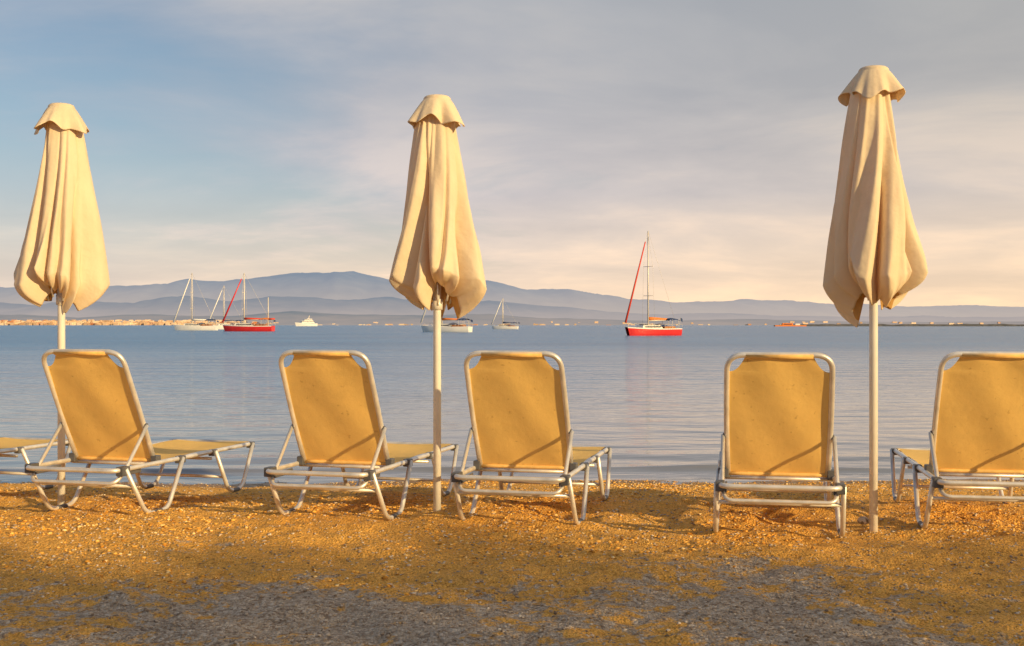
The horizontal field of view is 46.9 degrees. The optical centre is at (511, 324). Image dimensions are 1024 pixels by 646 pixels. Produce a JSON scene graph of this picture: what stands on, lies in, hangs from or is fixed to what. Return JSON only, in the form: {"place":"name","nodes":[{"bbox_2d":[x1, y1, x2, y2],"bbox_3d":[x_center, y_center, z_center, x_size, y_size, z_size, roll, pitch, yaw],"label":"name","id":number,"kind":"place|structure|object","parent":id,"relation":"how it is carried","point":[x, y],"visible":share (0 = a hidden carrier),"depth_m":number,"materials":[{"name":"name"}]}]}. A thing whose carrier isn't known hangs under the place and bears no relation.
{"place":"outdoors","nodes":[
{"label":"outdoors","id":0,"kind":"place"},
{"bbox_2d":[0,319,1000,324],"bbox_3d":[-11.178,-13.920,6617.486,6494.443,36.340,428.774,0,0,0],"label":"distant town","id":1,"kind":"object","parent":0,"point":[85,322],"visible":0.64,"depth_m":6493.70},
{"bbox_2d":[0,478,1023,645],"bbox_3d":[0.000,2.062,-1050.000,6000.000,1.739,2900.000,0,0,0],"label":"beach sand ground","id":2,"kind":"structure","parent":0,"point":[262,610],"depth_m":5.97,"materials":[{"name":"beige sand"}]},
{"bbox_2d":[0,437,70,489],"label":"sun lounger","id":3,"kind":"object","parent":2,"relation":"on","point":[18,445],"visible":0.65,"depth_m":9.06,"materials":[{"name":"fabric"}]},
{"bbox_2d":[14,103,109,504],"bbox_3d":[-3.172,-0.022,8.248,0.503,3.044,0.570,0,0,38],"label":"beach umbrella","id":4,"kind":"object","parent":2,"relation":"on","point":[63,257],"visible":1,"depth_m":8.14,"materials":[{"name":"fabric"}]},
{"bbox_2d":[25,349,254,512],"bbox_3d":[-2.582,0.707,8.440,0.767,1.100,1.901,0,0,15],"label":"sun lounger","id":5,"kind":"object","parent":2,"relation":"on","point":[97,403],"visible":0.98,"depth_m":7.85,"materials":[{"name":"fabric"}]},
{"bbox_2d":[264,350,458,519],"bbox_3d":[-0.987,0.707,8.240,0.767,1.100,1.901,0,0,15],"label":"sun lounger","id":6,"kind":"object","parent":2,"relation":"on","point":[332,399],"visible":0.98,"depth_m":7.63,"materials":[{"name":"fabric"}]},
{"bbox_2d":[389,94,486,511],"bbox_3d":[-0.478,-0.002,7.763,0.631,3.004,0.648,0,0,0],"label":"beach umbrella","id":7,"kind":"object","parent":2,"relation":"on","point":[437,266],"visible":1,"depth_m":7.62,"materials":[{"name":"fabric"}]},
{"bbox_2d":[0,480,1023,645],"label":"pebbles","id":8,"kind":"object","parent":2,"relation":"on","point":[600,617],"visible":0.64,"depth_m":5.93,"materials":[{"name":"gravel"}]},
{"bbox_2d":[451,350,611,524],"bbox_3d":[0.184,0.707,8.004,0.767,1.100,1.901,0,0,13],"label":"sun lounger","id":9,"kind":"object","parent":2,"relation":"on","point":[519,410],"visible":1,"depth_m":7.38,"materials":[{"name":"fabric"}]},
{"bbox_2d":[713,352,846,536],"bbox_3d":[1.701,0.707,7.627,0.767,1.100,1.901,0,0,11],"label":"sun lounger","id":10,"kind":"object","parent":2,"relation":"on","point":[778,413],"visible":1,"depth_m":6.98,"materials":[{"name":"fabric"}]},
{"bbox_2d":[857,516,868,524],"bbox_3d":[2.171,1.209,7.300,0.075,0.052,0.060,0,0,0],"label":"stone","id":11,"kind":"object","parent":2,"relation":"on","point":[862,520],"visible":1,"depth_m":7.28,"materials":[{"name":"grey stone"}]},
{"bbox_2d":[823,65,927,531],"bbox_3d":[2.233,-0.042,7.217,0.585,3.084,0.564,0,0,0],"label":"beach umbrella","id":12,"kind":"object","parent":2,"relation":"on","point":[875,254],"visible":1,"depth_m":7.12,"materials":[{"name":"fabric"}]},
{"bbox_2d":[890,351,1023,528],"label":"sun lounger","id":13,"kind":"object","parent":2,"relation":"on","point":[977,430],"visible":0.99,"depth_m":7.17,"materials":[{"name":"fabric"}]},
{"bbox_2d":[0,325,1023,484],"bbox_3d":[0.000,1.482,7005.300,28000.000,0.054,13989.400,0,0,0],"label":"sea water","id":14,"kind":"structure","parent":0,"point":[648,408],"depth_m":29.27,"materials":[{"name":"blue liquid"}]},
{"bbox_2d":[172,273,218,329],"label":"sailboat","id":15,"kind":"object","parent":14,"relation":"on","point":[192,326],"visible":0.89,"depth_m":330.06,"materials":[{"name":"white paint"}]},
{"bbox_2d":[207,286,246,328],"label":"sailboat","id":16,"kind":"object","parent":14,"relation":"on","point":[220,325],"visible":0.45,"depth_m":407.95,"materials":[{"name":"white paint"}]},
{"bbox_2d":[222,273,275,330],"label":"sailboat","id":17,"kind":"object","parent":14,"relation":"on","point":[253,326],"visible":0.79,"depth_m":280.49,"materials":[{"name":"red paint"}]},
{"bbox_2d":[295,318,317,325],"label":"motor yacht","id":18,"kind":"object","parent":14,"relation":"on","point":[307,322],"visible":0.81,"depth_m":1404.00,"materials":[{"name":"white paint"}]},
{"bbox_2d":[420,308,472,331],"label":"sailboat","id":19,"kind":"object","parent":14,"relation":"on","point":[451,327],"visible":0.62,"depth_m":248.67,"materials":[{"name":"white paint"}]},
{"bbox_2d":[491,298,519,328],"label":"sailboat","id":20,"kind":"object","parent":14,"relation":"on","point":[500,326],"visible":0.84,"depth_m":424.06,"materials":[{"name":"white paint"}]},
{"bbox_2d":[625,231,682,335],"label":"sailboat","id":21,"kind":"object","parent":14,"relation":"on","point":[642,329],"visible":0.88,"depth_m":168.49,"materials":[{"name":"red paint"}]},
{"bbox_2d":[793,324,1023,325],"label":"breakwater","id":22,"kind":"object","parent":14,"relation":"in","point":[916,324],"visible":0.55,"depth_m":1296.54,"materials":[{"name":"stone"}]},
{"bbox_2d":[0,271,1023,316],"bbox_3d":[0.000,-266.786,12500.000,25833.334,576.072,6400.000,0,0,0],"label":"hills","id":23,"kind":"structure","parent":0,"point":[349,285],"depth_m":10910.27,"materials":[{"name":"blue"}]},
{"bbox_2d":[0,296,1023,321],"bbox_3d":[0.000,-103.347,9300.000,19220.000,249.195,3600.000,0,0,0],"label":"hills","id":24,"kind":"structure","parent":0,"point":[376,305],"depth_m":8371.75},
{"bbox_2d":[0,311,1023,324],"bbox_3d":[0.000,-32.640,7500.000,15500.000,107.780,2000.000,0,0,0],"label":"shore hills","id":25,"kind":"structure","parent":0,"point":[288,318],"depth_m":6955.28,"materials":[{"name":"grey"}]},
{"bbox_2d":[0,0,1023,306],"label":"sky","id":26,"kind":"structure","parent":0,"point":[225,140],"materials":[{"name":"blue"}]},
{"bbox_2d":[774,323,806,325],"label":"harbour hut","id":27,"kind":"object","parent":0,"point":[786,324],"visible":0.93,"depth_m":1282.00,"materials":[{"name":"orange paint"}]}
]}

